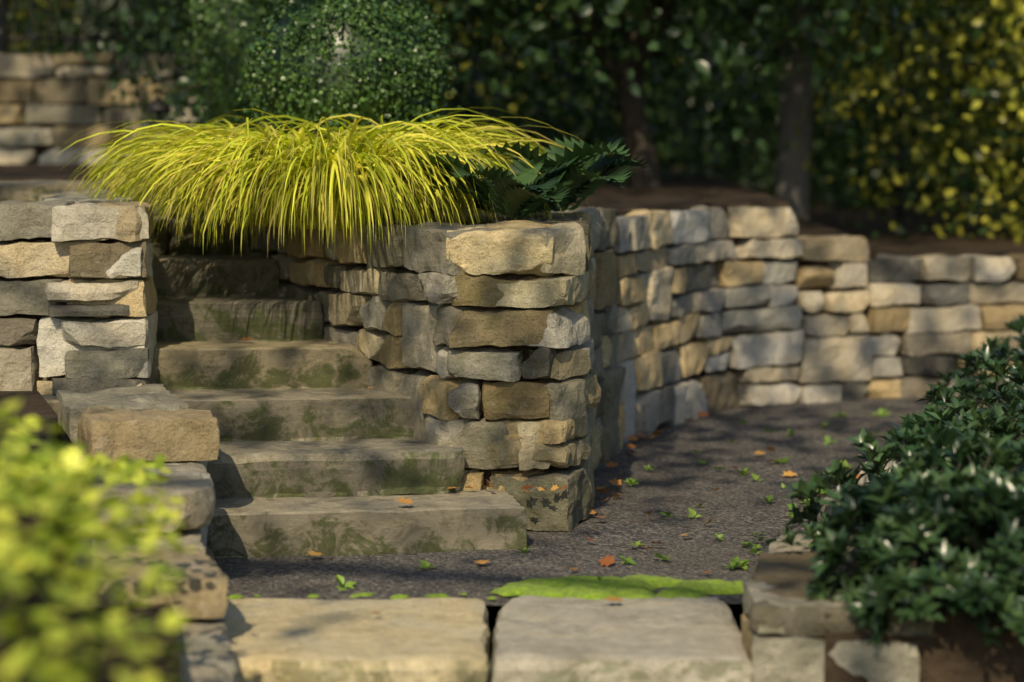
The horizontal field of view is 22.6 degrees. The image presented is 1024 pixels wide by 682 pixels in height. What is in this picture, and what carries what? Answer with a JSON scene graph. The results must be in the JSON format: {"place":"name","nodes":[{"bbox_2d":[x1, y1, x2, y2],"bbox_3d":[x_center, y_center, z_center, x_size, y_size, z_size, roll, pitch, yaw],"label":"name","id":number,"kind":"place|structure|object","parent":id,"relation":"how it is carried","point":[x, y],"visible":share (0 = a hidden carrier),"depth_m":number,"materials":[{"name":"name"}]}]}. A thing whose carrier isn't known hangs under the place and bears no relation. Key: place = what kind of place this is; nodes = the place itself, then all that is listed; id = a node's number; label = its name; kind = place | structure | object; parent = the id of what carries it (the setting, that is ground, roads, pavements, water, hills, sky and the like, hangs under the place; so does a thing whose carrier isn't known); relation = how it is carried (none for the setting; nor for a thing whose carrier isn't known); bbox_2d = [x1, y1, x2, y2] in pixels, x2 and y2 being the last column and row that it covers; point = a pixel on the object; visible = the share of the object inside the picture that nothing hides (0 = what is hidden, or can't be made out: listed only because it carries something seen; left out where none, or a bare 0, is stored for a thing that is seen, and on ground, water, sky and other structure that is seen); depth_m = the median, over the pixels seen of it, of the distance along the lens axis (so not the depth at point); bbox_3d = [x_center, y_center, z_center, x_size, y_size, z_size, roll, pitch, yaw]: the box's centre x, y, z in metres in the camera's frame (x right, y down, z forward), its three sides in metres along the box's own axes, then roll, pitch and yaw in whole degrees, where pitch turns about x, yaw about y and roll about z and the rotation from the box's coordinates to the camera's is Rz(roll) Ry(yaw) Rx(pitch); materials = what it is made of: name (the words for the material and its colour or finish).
{"place":"outdoors","nodes":[
{"label":"outdoors","id":0,"kind":"place"},
{"bbox_2d":[0,61,1023,681],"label":"earth beds","id":1,"kind":"object","parent":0,"point":[954,649],"visible":0.16,"depth_m":9.03,"materials":[{"name":"soil"}]},
{"bbox_2d":[0,190,157,395],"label":"cheek wall","id":2,"kind":"structure","parent":1,"relation":"on","point":[78,349],"depth_m":9.93,"materials":[{"name":"grey stone"}]},
{"bbox_2d":[0,398,198,681],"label":"shrub","id":3,"kind":"object","parent":1,"relation":"on","point":[21,462],"visible":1,"depth_m":4.93,"materials":[{"name":"yellow plant"}]},
{"bbox_2d":[0,52,207,163],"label":"wall","id":4,"kind":"structure","parent":1,"relation":"on","point":[39,93],"depth_m":16.94,"materials":[{"name":"grey stone"}]},
{"bbox_2d":[145,96,171,133],"bbox_3d":[-1.980,-1.159,14.354,0.146,0.425,0.150,0,5,0],"label":"path light","id":5,"kind":"object","parent":1,"relation":"on","point":[158,105],"visible":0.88,"depth_m":14.30,"materials":[{"name":"metal"}]},
{"bbox_2d":[0,180,526,557],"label":"stone steps","id":6,"kind":"structure","parent":1,"relation":"on","point":[281,392],"depth_m":9.78,"materials":[{"name":"grey stone"}]},
{"bbox_2d":[182,0,464,141],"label":"boxwood shrubs","id":7,"kind":"object","parent":1,"relation":"on","point":[317,60],"visible":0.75,"depth_m":11.29,"materials":[{"name":"green plant"}]},
{"bbox_2d":[61,108,601,258],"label":"hakone grass","id":8,"kind":"object","parent":1,"relation":"on","point":[343,179],"depth_m":10.12,"materials":[{"name":"yellow plant"}]},
{"bbox_2d":[0,0,1023,226],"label":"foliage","id":9,"kind":"object","parent":1,"relation":"on","point":[5,39],"visible":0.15,"depth_m":17.14,"materials":[{"name":"green plant"}]},
{"bbox_2d":[398,136,652,217],"bbox_3d":[-0.058,-0.662,10.281,1.168,0.319,1.252,2,5,20],"label":"fern","id":10,"kind":"object","parent":1,"relation":"on","point":[527,190],"visible":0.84,"depth_m":10.08,"materials":[{"name":"green plant"}]},
{"bbox_2d":[775,0,811,220],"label":"tree trunk","id":11,"kind":"object","parent":1,"relation":"on","point":[792,185],"visible":0.45,"depth_m":17.68,"materials":[{"name":"brown plant"}]},
{"bbox_2d":[765,314,1023,649],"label":"rosette shrubs","id":12,"kind":"object","parent":1,"relation":"on","point":[938,501],"visible":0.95,"depth_m":7.38,"materials":[{"name":"green plant"}]},
{"bbox_2d":[215,396,973,604],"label":"gravel path","id":13,"kind":"structure","parent":0,"point":[677,480],"depth_m":9.73,"materials":[{"name":"grey gravel"}]},
{"bbox_2d":[249,206,625,531],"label":"pier wall","id":14,"kind":"structure","parent":13,"relation":"on","point":[561,408],"depth_m":9.61,"materials":[{"name":"stone"}]},
{"bbox_2d":[227,574,751,599],"bbox_3d":[0.025,0.799,8.290,2.022,0.030,0.407,0,5,-5],"label":"moss cushion","id":15,"kind":"object","parent":13,"relation":"on","point":[628,587],"visible":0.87,"depth_m":8.26,"materials":[{"name":"green plant"}]},
{"bbox_2d":[243,337,861,612],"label":"fallen leaves","id":16,"kind":"object","parent":13,"relation":"on","point":[607,560],"visible":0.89,"depth_m":9.70,"materials":[{"name":"orange plant"}]},
{"bbox_2d":[334,406,955,590],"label":"small weeds","id":17,"kind":"object","parent":13,"relation":"on","point":[734,563],"visible":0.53,"depth_m":9.82,"materials":[{"name":"green plant"}]},
{"bbox_2d":[611,206,1023,443],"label":"wall","id":18,"kind":"structure","parent":13,"relation":"on","point":[658,360],"depth_m":13.66,"materials":[{"name":"stone"}]},
{"bbox_2d":[487,604,743,658],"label":"terrain","id":19,"kind":"structure","parent":0,"point":[737,610],"depth_m":9.55,"materials":[{"name":"black soil"}]},
{"bbox_2d":[56,384,238,681],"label":"wall","id":20,"kind":"structure","parent":19,"relation":"on","point":[149,422],"depth_m":8.21,"materials":[{"name":"grey stone"}]},
{"bbox_2d":[224,595,752,681],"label":"stone slabs","id":21,"kind":"structure","parent":19,"relation":"on","point":[568,639],"depth_m":7.49,"materials":[{"name":"stone"}]},
{"bbox_2d":[8,0,1023,239],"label":"hedge","id":22,"kind":"object","parent":19,"relation":"on","point":[483,47],"depth_m":17.10,"materials":[{"name":"green plant"}]},
{"bbox_2d":[8,0,1023,243],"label":"yellow leaves","id":23,"kind":"object","parent":19,"relation":"on","point":[979,83],"visible":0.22,"depth_m":17.15,"materials":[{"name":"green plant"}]},
{"bbox_2d":[8,0,1023,202],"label":"hedge heart","id":24,"kind":"object","parent":19,"relation":"on","point":[817,192],"visible":0.06,"depth_m":24.90,"materials":[{"name":"green plant"}]},
{"bbox_2d":[741,395,1019,681],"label":"stone wall","id":25,"kind":"structure","parent":19,"relation":"on","point":[784,623],"depth_m":7.30,"materials":[{"name":"grey stone"}]}
]}

